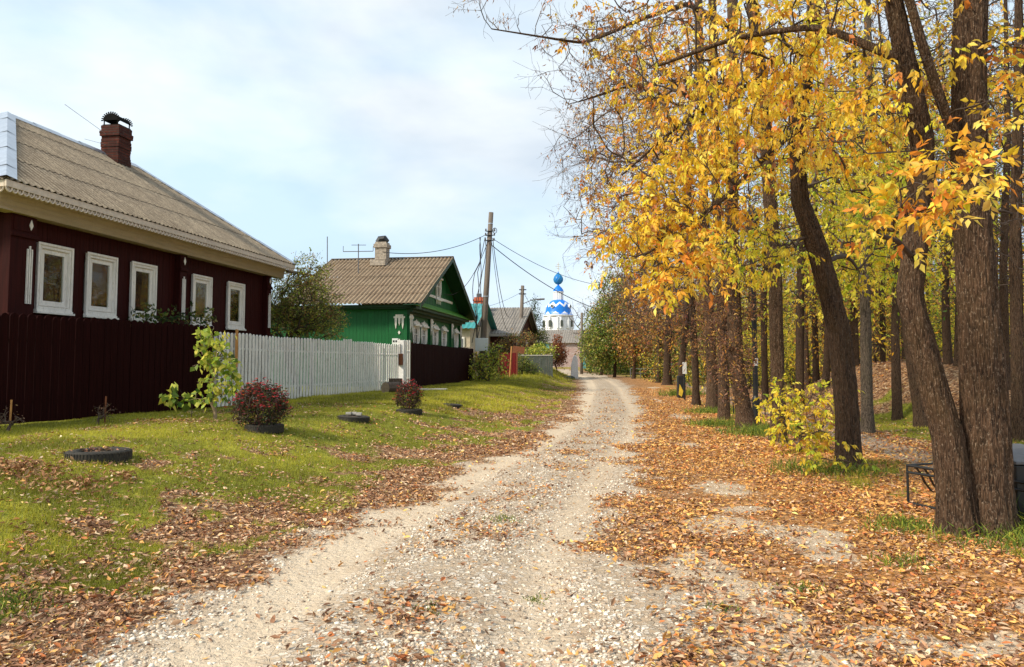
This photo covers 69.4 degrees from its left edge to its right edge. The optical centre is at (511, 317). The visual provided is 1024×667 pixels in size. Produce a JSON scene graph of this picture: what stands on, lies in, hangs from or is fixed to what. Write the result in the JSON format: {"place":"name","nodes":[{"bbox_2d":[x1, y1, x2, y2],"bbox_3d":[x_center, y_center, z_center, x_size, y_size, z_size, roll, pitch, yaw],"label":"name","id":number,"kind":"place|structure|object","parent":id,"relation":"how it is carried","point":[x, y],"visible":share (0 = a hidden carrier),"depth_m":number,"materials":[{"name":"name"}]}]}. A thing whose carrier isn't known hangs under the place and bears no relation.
{"place":"outdoors","nodes":[
{"label":"outdoors","id":0,"kind":"place"},
{"bbox_2d":[0,369,1022,666],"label":"gravel road","id":1,"kind":"structure","parent":0,"point":[348,549],"depth_m":5.12,"materials":[{"name":"beige gravel"}]},
{"bbox_2d":[0,358,1023,666],"bbox_3d":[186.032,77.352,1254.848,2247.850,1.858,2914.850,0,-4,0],"label":"ground","id":2,"kind":"structure","parent":0,"point":[952,374],"depth_m":7.10,"materials":[{"name":"brown soil"}]},
{"bbox_2d":[0,400,25,431],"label":"withered plant","id":3,"kind":"object","parent":2,"relation":"on","point":[10,422],"visible":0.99,"depth_m":11.26,"materials":[{"name":"brown plant"}]},
{"bbox_2d":[63,447,132,463],"bbox_3d":[-4.781,1.606,8.549,0.699,0.170,0.699,0,-4,0],"label":"tyre","id":4,"kind":"object","parent":2,"relation":"on","point":[114,455],"visible":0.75,"depth_m":8.32,"materials":[{"name":"rubber"}]},
{"bbox_2d":[92,396,120,423],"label":"withered plant","id":5,"kind":"object","parent":2,"relation":"on","point":[104,415],"visible":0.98,"depth_m":12.85,"materials":[{"name":"brown plant"}]},
{"bbox_2d":[0,311,213,424],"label":"maroon fence","id":6,"kind":"object","parent":2,"relation":"on","point":[141,367],"visible":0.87,"depth_m":14.08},
{"bbox_2d":[127,302,157,323],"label":"garden shoot","id":7,"kind":"object","parent":2,"relation":"on","point":[142,315],"visible":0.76,"depth_m":16.98,"materials":[{"name":"green plant"}]},
{"bbox_2d":[0,105,312,417],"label":"maroon house","id":8,"kind":"structure","parent":2,"relation":"on","point":[110,230],"depth_m":17.13,"materials":[{"name":"paint"}]},
{"bbox_2d":[33,241,74,315],"bbox_3d":[-9.172,-0.765,14.840,0.140,1.400,1.000,-1,-4,8],"label":"window","id":9,"kind":"structure","parent":8,"relation":"in","point":[54,271],"depth_m":14.86,"materials":[{"name":"white paint"}]},
{"bbox_2d":[83,252,118,319],"bbox_3d":[-9.040,-0.683,16.183,0.274,1.400,1.020,-1,-4,8],"label":"window","id":10,"kind":"structure","parent":8,"relation":"in","point":[100,286],"depth_m":16.18,"materials":[{"name":"white paint"}]},
{"bbox_2d":[129,261,157,322],"bbox_3d":[-8.763,-0.597,17.595,0.140,1.400,1.000,-1,-4,8],"label":"window","id":11,"kind":"structure","parent":8,"relation":"in","point":[143,277],"depth_m":17.60,"materials":[{"name":"white paint"}]},
{"bbox_2d":[190,274,212,325],"bbox_3d":[-8.400,-0.448,20.034,0.140,1.400,1.000,-1,-4,8],"label":"window","id":12,"kind":"structure","parent":8,"relation":"in","point":[201,286],"depth_m":20.07,"materials":[{"name":"white paint"}]},
{"bbox_2d":[225,281,245,330],"bbox_3d":[-8.204,-0.339,21.811,0.274,1.400,1.020,-1,-4,8],"label":"window","id":13,"kind":"structure","parent":8,"relation":"in","point":[235,292],"depth_m":21.83,"materials":[{"name":"white paint"}]},
{"bbox_2d":[147,305,179,324],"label":"garden shoot","id":14,"kind":"object","parent":2,"relation":"on","point":[162,319],"visible":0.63,"depth_m":17.63,"materials":[{"name":"green plant"}]},
{"bbox_2d":[158,381,202,416],"bbox_3d":[-6.337,1.581,14.146,0.705,0.730,0.637,3,-5,-42],"label":"drooping plant","id":15,"kind":"object","parent":2,"relation":"on","point":[172,401],"visible":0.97,"depth_m":14.14,"materials":[{"name":"green plant"}]},
{"bbox_2d":[165,301,195,326],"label":"garden shoot","id":16,"kind":"object","parent":2,"relation":"on","point":[183,316],"visible":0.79,"depth_m":18.22,"materials":[{"name":"green plant"}]},
{"bbox_2d":[187,307,217,326],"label":"garden shoot","id":17,"kind":"object","parent":2,"relation":"on","point":[206,319],"visible":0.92,"depth_m":18.84,"materials":[{"name":"green plant"}]},
{"bbox_2d":[182,325,243,419],"bbox_3d":[-5.497,1.009,13.712,1.073,1.781,0.927,0,-4,0],"label":"tall leafy plant","id":18,"kind":"object","parent":2,"relation":"on","point":[211,363],"visible":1,"depth_m":13.65,"materials":[{"name":"green plant"}]},
{"bbox_2d":[225,377,292,428],"bbox_3d":[-4.089,1.384,11.901,1.100,0.868,0.955,0,-4,0],"label":"flower bush","id":19,"kind":"object","parent":2,"relation":"on","point":[248,395],"visible":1,"depth_m":11.78,"materials":[{"name":"red plant"}]},
{"bbox_2d":[244,423,283,433],"bbox_3d":[-3.988,1.782,11.908,0.608,0.150,0.608,0,-4,0],"label":"tyre","id":20,"kind":"object","parent":2,"relation":"on","point":[270,428],"visible":0.76,"depth_m":11.66,"materials":[{"name":"rubber"}]},
{"bbox_2d":[213,332,398,406],"bbox_3d":[-5.870,1.597,23.198,0.403,1.979,11.788,-1,-4,12],"label":"white fence","id":21,"kind":"object","parent":2,"relation":"on","point":[299,361],"visible":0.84,"depth_m":22.50,"materials":[{"name":"white wood"}]},
{"bbox_2d":[271,247,350,393],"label":"garden tree","id":22,"kind":"object","parent":2,"relation":"on","point":[302,320],"visible":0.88,"depth_m":24.72,"materials":[{"name":"green plant"}]},
{"bbox_2d":[337,414,369,422],"bbox_3d":[-3.117,2.001,14.556,0.628,0.164,0.628,3,-3,0],"label":"tyre","id":23,"kind":"object","parent":2,"relation":"on","point":[356,418],"visible":0.75,"depth_m":14.33,"materials":[{"name":"rubber"}]},
{"bbox_2d":[270,236,475,386],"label":"green house","id":24,"kind":"structure","parent":2,"relation":"on","point":[405,298],"depth_m":35.62,"materials":[{"name":"paint"}]},
{"bbox_2d":[412,319,421,343],"bbox_3d":[-4.431,0.854,34.435,0.190,1.600,1.140,-1,-4,8],"label":"window","id":25,"kind":"structure","parent":24,"relation":"in","point":[416,325],"depth_m":34.55,"materials":[{"name":"white paint"}]},
{"bbox_2d":[421,321,428,343],"bbox_3d":[-4.229,0.937,35.793,0.190,1.600,1.090,-1,-4,8],"label":"window","id":26,"kind":"structure","parent":24,"relation":"in","point":[424,327],"depth_m":35.82,"materials":[{"name":"white paint"}]},
{"bbox_2d":[432,323,439,344],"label":"window","id":27,"kind":"structure","parent":24,"relation":"in","point":[435,328],"depth_m":37.95,"materials":[{"name":"white paint"}]},
{"bbox_2d":[435,278,442,304],"bbox_3d":[-3.843,-1.519,38.645,0.280,1.650,1.040,-1,-4,8],"label":"window","id":28,"kind":"structure","parent":24,"relation":"in","point":[438,288],"depth_m":38.86,"materials":[{"name":"white paint"}]},
{"bbox_2d":[441,325,448,345],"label":"window","id":29,"kind":"structure","parent":24,"relation":"in","point":[444,330],"depth_m":39.84,"materials":[{"name":"white paint"}]},
{"bbox_2d":[381,382,401,392],"bbox_3d":[-4.136,2.408,25.466,0.415,0.408,0.650,-2,-4,35],"label":"log","id":30,"kind":"object","parent":2,"relation":"on","point":[386,387],"visible":0.7,"depth_m":25.25,"materials":[{"name":"brown wood"}]},
{"bbox_2d":[397,340,405,383],"bbox_3d":[-4.371,1.906,29.075,0.280,2.050,0.420,-1,-4,8],"label":"meter post","id":31,"kind":"object","parent":2,"relation":"on","point":[402,358],"visible":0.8,"depth_m":29.03,"materials":[{"name":"white metal"}]},
{"bbox_2d":[406,340,410,383],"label":"white gate","id":32,"kind":"structure","parent":2,"relation":"on","point":[408,343],"depth_m":29.94,"materials":[{"name":"white wood"}]},
{"bbox_2d":[396,408,421,415],"bbox_3d":[-2.388,2.188,17.166,0.608,0.150,0.608,0,-4,0],"label":"tyre","id":33,"kind":"object","parent":2,"relation":"on","point":[411,411],"visible":0.74,"depth_m":16.94,"materials":[{"name":"rubber"}]},
{"bbox_2d":[392,378,425,409],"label":"flower bush","id":34,"kind":"object","parent":33,"relation":"on","point":[407,387],"visible":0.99,"depth_m":17.14,"materials":[{"name":"red plant"}]},
{"bbox_2d":[410,343,473,386],"bbox_3d":[-3.283,2.399,36.652,0.230,2.025,12.902,-1,-4,8],"label":"brown metal fence","id":35,"kind":"object","parent":2,"relation":"on","point":[431,364],"visible":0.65,"depth_m":35.07,"materials":[{"name":"brown metal"}]},
{"bbox_2d":[461,303,496,367],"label":"teal roofed house","id":36,"kind":"structure","parent":2,"relation":"on","point":[467,332],"depth_m":55.38,"materials":[{"name":"metal"}]},
{"bbox_2d":[472,212,496,379],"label":"utility pole","id":37,"kind":"object","parent":2,"relation":"on","point":[481,343],"visible":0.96,"depth_m":44.03,"materials":[{"name":"grey wood"}]},
{"bbox_2d":[468,343,509,380],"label":"yellow leaf bush","id":38,"kind":"object","parent":2,"relation":"on","point":[479,369],"visible":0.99,"depth_m":41.78,"materials":[{"name":"plant"}]},
{"bbox_2d":[474,293,539,367],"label":"brown house","id":39,"kind":"structure","parent":2,"relation":"on","point":[526,321],"depth_m":65.96,"materials":[{"name":"wood"},{"name":"slate"},{"name":"paint"}]},
{"bbox_2d":[498,351,517,375],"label":"red gate","id":40,"kind":"structure","parent":2,"relation":"on","point":[515,362],"depth_m":49.84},
{"bbox_2d":[0,358,1023,666],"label":"fallen leaves","id":41,"kind":"object","parent":2,"relation":"on","point":[830,604],"visible":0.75,"depth_m":6.00,"materials":[{"name":"brown plant"}]},
{"bbox_2d":[0,366,1023,625],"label":"grass","id":42,"kind":"structure","parent":2,"relation":"on","point":[452,394],"depth_m":9.63,"materials":[{"name":"green plant"}]},
{"bbox_2d":[490,327,538,362],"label":"garden thicket","id":43,"kind":"object","parent":2,"relation":"on","point":[525,337],"visible":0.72,"depth_m":57.77,"materials":[{"name":"green plant"}]},
{"bbox_2d":[509,352,542,374],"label":"climbing weeds","id":44,"kind":"object","parent":2,"relation":"on","point":[523,363],"visible":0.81,"depth_m":50.68,"materials":[{"name":"green plant"}]},
{"bbox_2d":[519,285,544,346],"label":"utility pole","id":45,"kind":"object","parent":2,"relation":"on","point":[522,293],"visible":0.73,"depth_m":66.06,"materials":[{"name":"grey wood"}]},
{"bbox_2d":[518,355,552,376],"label":"slate fence","id":46,"kind":"object","parent":2,"relation":"on","point":[546,363],"visible":0.42,"depth_m":53.78,"materials":[{"name":"concrete"}]},
{"bbox_2d":[527,294,548,340],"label":"spruce tree","id":47,"kind":"object","parent":2,"relation":"on","point":[537,316],"visible":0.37,"depth_m":100.05,"materials":[{"name":"green plant"}]},
{"bbox_2d":[521,340,559,361],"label":"vine bush","id":48,"kind":"object","parent":2,"relation":"on","point":[535,351],"visible":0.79,"depth_m":55.74,"materials":[{"name":"green plant"}]},
{"bbox_2d":[532,328,550,350],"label":"bank bush","id":49,"kind":"object","parent":2,"relation":"on","point":[541,336],"visible":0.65,"depth_m":74.52,"materials":[{"name":"green plant"}]},
{"bbox_2d":[543,264,573,329],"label":"church","id":50,"kind":"structure","parent":2,"relation":"on","point":[557,307],"depth_m":187.69,"materials":[{"name":"white paint"}]},
{"bbox_2d":[549,330,568,371],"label":"rust shrub","id":51,"kind":"object","parent":2,"relation":"on","point":[560,357],"visible":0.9,"depth_m":77.69,"materials":[{"name":"brown plant"}]},
{"bbox_2d":[537,330,593,366],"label":"building","id":52,"kind":"structure","parent":2,"relation":"on","point":[569,342],"depth_m":125.83,"materials":[{"name":"brick"}]},
{"bbox_2d":[571,355,577,378],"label":"white gatepost","id":53,"kind":"object","parent":2,"relation":"on","point":[574,368],"visible":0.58,"depth_m":71.62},
{"bbox_2d":[558,294,597,363],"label":"bare tree","id":54,"kind":"object","parent":2,"relation":"on","point":[579,317],"visible":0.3,"depth_m":120.38,"materials":[{"name":"brown plant"}]},
{"bbox_2d":[578,292,620,374],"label":"willow tree","id":55,"kind":"object","parent":2,"relation":"on","point":[587,333],"visible":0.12,"depth_m":91.80,"materials":[{"name":"green plant"}]},
{"bbox_2d":[574,270,663,377],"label":"willow tree","id":56,"kind":"object","parent":2,"relation":"on","point":[603,353],"visible":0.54,"depth_m":77.38,"materials":[{"name":"green plant"}]},
{"bbox_2d":[602,252,656,378],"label":"linden tree","id":57,"kind":"object","parent":2,"relation":"on","point":[633,350],"visible":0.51,"depth_m":69.64,"materials":[{"name":"green plant"}]},
{"bbox_2d":[605,252,682,379],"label":"linden tree","id":58,"kind":"object","parent":2,"relation":"on","point":[651,345],"visible":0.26,"depth_m":64.10,"materials":[{"name":"brown plant"}]},
{"bbox_2d":[545,0,744,408],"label":"linden tree","id":59,"kind":"object","parent":2,"relation":"on","point":[711,397],"visible":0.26,"depth_m":23.23,"materials":[{"name":"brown plant"}]},
{"bbox_2d":[600,189,699,384],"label":"linden tree","id":60,"kind":"object","parent":2,"relation":"on","point":[667,379],"visible":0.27,"depth_m":49.78,"materials":[{"name":"brown plant"}]},
{"bbox_2d":[558,0,752,419],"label":"linden tree","id":61,"kind":"object","parent":2,"relation":"on","point":[724,412],"visible":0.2,"depth_m":19.61,"materials":[{"name":"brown plant"}]},
{"bbox_2d":[578,111,740,375],"bbox_3d":[7.044,-3.440,35.789,8.234,14.450,5.727,0,-4,0],"label":"linden tree","id":62,"kind":"object","parent":2,"relation":"on","point":[683,347],"visible":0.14,"depth_m":35.36,"materials":[{"name":"orange plant"}]},
{"bbox_2d":[583,324,743,374],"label":"thicket","id":63,"kind":"object","parent":2,"relation":"on","point":[619,371],"visible":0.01,"depth_m":96.37,"materials":[{"name":"brown plant"}]},
{"bbox_2d":[556,16,779,405],"bbox_3d":[5.685,-3.869,26.636,8.169,14.206,5.672,0,-4,0],"label":"linden tree","id":64,"kind":"object","parent":2,"relation":"on","point":[696,399],"visible":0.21,"depth_m":26.23,"materials":[{"name":"yellow plant"}]},
{"bbox_2d":[629,257,716,382],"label":"linden tree","id":65,"kind":"object","parent":2,"relation":"on","point":[659,360],"visible":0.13,"depth_m":55.70,"materials":[{"name":"brown plant"}]},
{"bbox_2d":[677,376,685,397],"bbox_3d":[7.291,2.971,31.868,0.320,0.950,0.340,0,-4,0],"label":"litter bin","id":66,"kind":"object","parent":2,"relation":"on","point":[680,386],"visible":0.81,"depth_m":31.73,"materials":[{"name":"black metal"}]},
{"bbox_2d":[548,0,822,429],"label":"linden tree","id":67,"kind":"object","parent":2,"relation":"on","point":[734,349],"visible":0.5,"depth_m":16.84,"materials":[{"name":"yellow plant"}]},
{"bbox_2d":[448,0,1023,442],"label":"ash tree","id":68,"kind":"object","parent":2,"relation":"on","point":[776,334],"visible":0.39,"depth_m":12.50,"materials":[{"name":"yellow plant"}]},
{"bbox_2d":[693,149,791,389],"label":"woodland tree","id":69,"kind":"object","parent":2,"relation":"on","point":[744,303],"visible":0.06,"depth_m":41.83,"materials":[{"name":"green plant"}]},
{"bbox_2d":[701,186,797,386],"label":"woodland tree","id":70,"kind":"object","parent":2,"relation":"on","point":[745,285],"visible":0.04,"depth_m":43.89,"materials":[{"name":"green plant"}]},
{"bbox_2d":[745,207,760,423],"bbox_3d":[5.839,-0.080,17.838,0.480,5.300,0.480,0,-4,0],"label":"street lamp","id":71,"kind":"object","parent":2,"relation":"on","point":[755,384],"visible":0.44,"depth_m":17.74,"materials":[{"name":"black metal"}]},
{"bbox_2d":[554,0,954,466],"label":"ash tree","id":72,"kind":"object","parent":2,"relation":"on","point":[650,229],"visible":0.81,"depth_m":9.26,"materials":[{"name":"yellow plant"}]},
{"bbox_2d":[729,321,789,387],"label":"woodland shrub","id":73,"kind":"object","parent":2,"relation":"on","point":[747,380],"visible":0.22,"depth_m":40.19,"materials":[{"name":"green plant"}]},
{"bbox_2d":[681,65,840,403],"bbox_3d":[9.257,-3.002,26.993,6.738,12.527,5.964,0,-4,0],"label":"park tree","id":74,"kind":"object","parent":2,"relation":"on","point":[764,368],"visible":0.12,"depth_m":26.91,"materials":[{"name":"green plant"}]},
{"bbox_2d":[638,333,900,388],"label":"young undergrowth","id":75,"kind":"object","parent":2,"relation":"on","point":[675,368],"visible":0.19,"depth_m":49.94,"materials":[{"name":"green plant"}]},
{"bbox_2d":[743,303,823,391],"bbox_3d":[13.696,1.803,38.306,5.121,5.340,5.627,-1,-4,19],"label":"woodland shrub","id":76,"kind":"object","parent":2,"relation":"on","point":[788,353],"visible":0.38,"depth_m":37.89,"materials":[{"name":"green plant"}]},
{"bbox_2d":[641,304,939,382],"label":"park undergrowth","id":77,"kind":"object","parent":2,"relation":"on","point":[751,333],"depth_m":60.52,"materials":[{"name":"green plant"}]},
{"bbox_2d":[760,334,823,389],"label":"woodland shrub","id":78,"kind":"object","parent":2,"relation":"on","point":[794,378],"visible":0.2,"depth_m":41.36,"materials":[{"name":"yellow plant"}]},
{"bbox_2d":[721,51,873,409],"bbox_3d":[9.414,-3.209,24.335,6.505,12.628,5.409,0,-4,0],"label":"park tree","id":79,"kind":"object","parent":2,"relation":"on","point":[799,365],"visible":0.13,"depth_m":23.93,"materials":[{"name":"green plant"}]},
{"bbox_2d":[749,58,847,388],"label":"woodland tree","id":80,"kind":"object","parent":2,"relation":"on","point":[806,366],"visible":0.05,"depth_m":33.81,"materials":[{"name":"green plant"}]},
{"bbox_2d":[583,0,1023,537],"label":"ash tree","id":81,"kind":"object","parent":2,"relation":"on","point":[972,456],"visible":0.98,"depth_m":6.42,"materials":[{"name":"yellow plant"}]},
{"bbox_2d":[751,47,861,383],"bbox_3d":[11.534,-4.144,28.505,4.981,13.755,4.910,0,-4,0],"label":"woodland tree","id":82,"kind":"object","parent":2,"relation":"on","point":[815,370],"visible":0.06,"depth_m":28.17,"materials":[{"name":"plant"}]},
{"bbox_2d":[753,373,862,455],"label":"ash sapling","id":83,"kind":"object","parent":2,"relation":"on","point":[807,432],"visible":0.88,"depth_m":12.04,"materials":[{"name":"yellow plant"}]},
{"bbox_2d":[778,198,848,345],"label":"woodland tree","id":84,"kind":"object","parent":2,"relation":"on","point":[795,295],"visible":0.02,"depth_m":48.85,"materials":[{"name":"green plant"}]},
{"bbox_2d":[753,52,891,390],"bbox_3d":[11.035,-3.417,25.108,5.763,11.836,5.324,0,-4,0],"label":"park tree","id":85,"kind":"object","parent":2,"relation":"on","point":[826,364],"visible":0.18,"depth_m":24.91,"materials":[{"name":"yellow plant"}]},
{"bbox_2d":[796,433,879,474],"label":"ash sapling","id":86,"kind":"object","parent":2,"relation":"on","point":[817,456],"visible":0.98,"depth_m":9.66,"materials":[{"name":"yellow plant"}]},
{"bbox_2d":[787,315,890,386],"bbox_3d":[14.780,1.599,33.143,4.198,3.702,4.712,2,-4,-29],"label":"woodland shrub","id":87,"kind":"object","parent":2,"relation":"on","point":[819,356],"visible":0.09,"depth_m":33.27,"materials":[{"name":"green plant"}]},
{"bbox_2d":[689,0,1011,433],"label":"park tree","id":88,"kind":"object","parent":2,"relation":"on","point":[867,423],"visible":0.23,"depth_m":15.73,"materials":[{"name":"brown plant"}]},
{"bbox_2d":[767,0,934,366],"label":"woodland tree","id":89,"kind":"object","parent":2,"relation":"on","point":[854,325],"visible":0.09,"depth_m":25.06,"materials":[{"name":"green plant"}]},
{"bbox_2d":[793,242,954,361],"bbox_3d":[12.529,-0.477,25.919,5.178,4.567,5.813,0,-4,4],"label":"woodland shrub","id":90,"kind":"object","parent":2,"relation":"on","point":[874,320],"visible":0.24,"depth_m":25.58,"materials":[{"name":"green plant"}]},
{"bbox_2d":[814,77,952,361],"bbox_3d":[13.591,-3.795,27.215,5.974,11.296,5.609,-2,-4,33],"label":"park tree","id":91,"kind":"object","parent":2,"relation":"on","point":[882,353],"visible":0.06,"depth_m":26.96,"materials":[{"name":"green plant"}]},
{"bbox_2d":[780,0,999,420],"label":"woodland tree","id":92,"kind":"object","parent":2,"relation":"on","point":[896,393],"visible":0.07,"depth_m":19.03,"materials":[{"name":"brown plant"}]},
{"bbox_2d":[826,66,954,360],"bbox_3d":[15.772,-4.376,32.253,6.078,15.244,6.028,-2,-4,30],"label":"woodland tree","id":93,"kind":"object","parent":2,"relation":"on","point":[877,332],"visible":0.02,"depth_m":31.81,"materials":[{"name":"yellow plant"}]},
{"bbox_2d":[777,0,1013,427],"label":"park tree","id":94,"kind":"object","parent":2,"relation":"on","point":[919,419],"visible":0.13,"depth_m":17.40,"materials":[{"name":"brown plant"}]},
{"bbox_2d":[859,307,942,361],"bbox_3d":[16.194,1.159,31.016,3.796,3.348,4.261,2,-4,-34],"label":"woodland shrub","id":95,"kind":"object","parent":2,"relation":"on","point":[875,340],"visible":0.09,"depth_m":30.73,"materials":[{"name":"green plant"}]},
{"bbox_2d":[849,111,954,358],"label":"park tree","id":96,"kind":"object","parent":2,"relation":"on","point":[903,355],"visible":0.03,"depth_m":29.91,"materials":[{"name":"yellow plant"}]},
{"bbox_2d":[871,279,954,359],"bbox_3d":[14.834,0.196,26.475,3.472,3.453,3.647,0,-4,-6],"label":"woodland shrub","id":97,"kind":"object","parent":2,"relation":"on","point":[934,312],"visible":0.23,"depth_m":26.39,"materials":[{"name":"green plant"}]},
{"bbox_2d":[841,1,1023,363],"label":"woodland tree","id":98,"kind":"object","parent":2,"relation":"on","point":[947,353],"visible":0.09,"depth_m":21.45,"materials":[{"name":"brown plant"}]},
{"bbox_2d":[845,0,1023,441],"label":"park tree","id":99,"kind":"object","parent":2,"relation":"on","point":[1015,256],"visible":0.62,"depth_m":14.52,"materials":[{"name":"brown plant"}]},
{"bbox_2d":[857,0,1023,366],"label":"park tree","id":100,"kind":"object","parent":2,"relation":"on","point":[955,362],"visible":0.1,"depth_m":20.96,"materials":[{"name":"yellow plant"}]},
{"bbox_2d":[890,0,1023,389],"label":"park tree","id":101,"kind":"object","parent":2,"relation":"on","point":[1003,290],"visible":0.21,"depth_m":19.08,"materials":[{"name":"brown plant"}]},
{"bbox_2d":[906,462,1023,508],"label":"park bench","id":102,"kind":"object","parent":2,"relation":"on","point":[917,466],"visible":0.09,"depth_m":7.60,"materials":[{"name":"black metal"}]},
{"bbox_2d":[925,0,1023,270],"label":"woodland tree","id":103,"kind":"object","parent":2,"relation":"on","point":[994,80],"visible":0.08,"depth_m":21.27,"materials":[{"name":"yellow plant"}]},
{"bbox_2d":[929,6,1023,301],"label":"woodland tree","id":104,"kind":"object","parent":2,"relation":"on","point":[996,27],"visible":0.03,"depth_m":26.64,"materials":[{"name":"yellow plant"}]},
{"bbox_2d":[1012,444,1023,523],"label":"litter bin","id":105,"kind":"object","parent":2,"relation":"on","point":[1018,453],"visible":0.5,"depth_m":6.67,"materials":[{"name":"black metal"}]},
{"bbox_2d":[0,0,1023,329],"label":"sky","id":106,"kind":"structure","parent":0,"point":[299,124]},
{"bbox_2d":[674,380,933,480],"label":"park path","id":107,"kind":"structure","parent":0,"point":[892,445],"depth_m":13.37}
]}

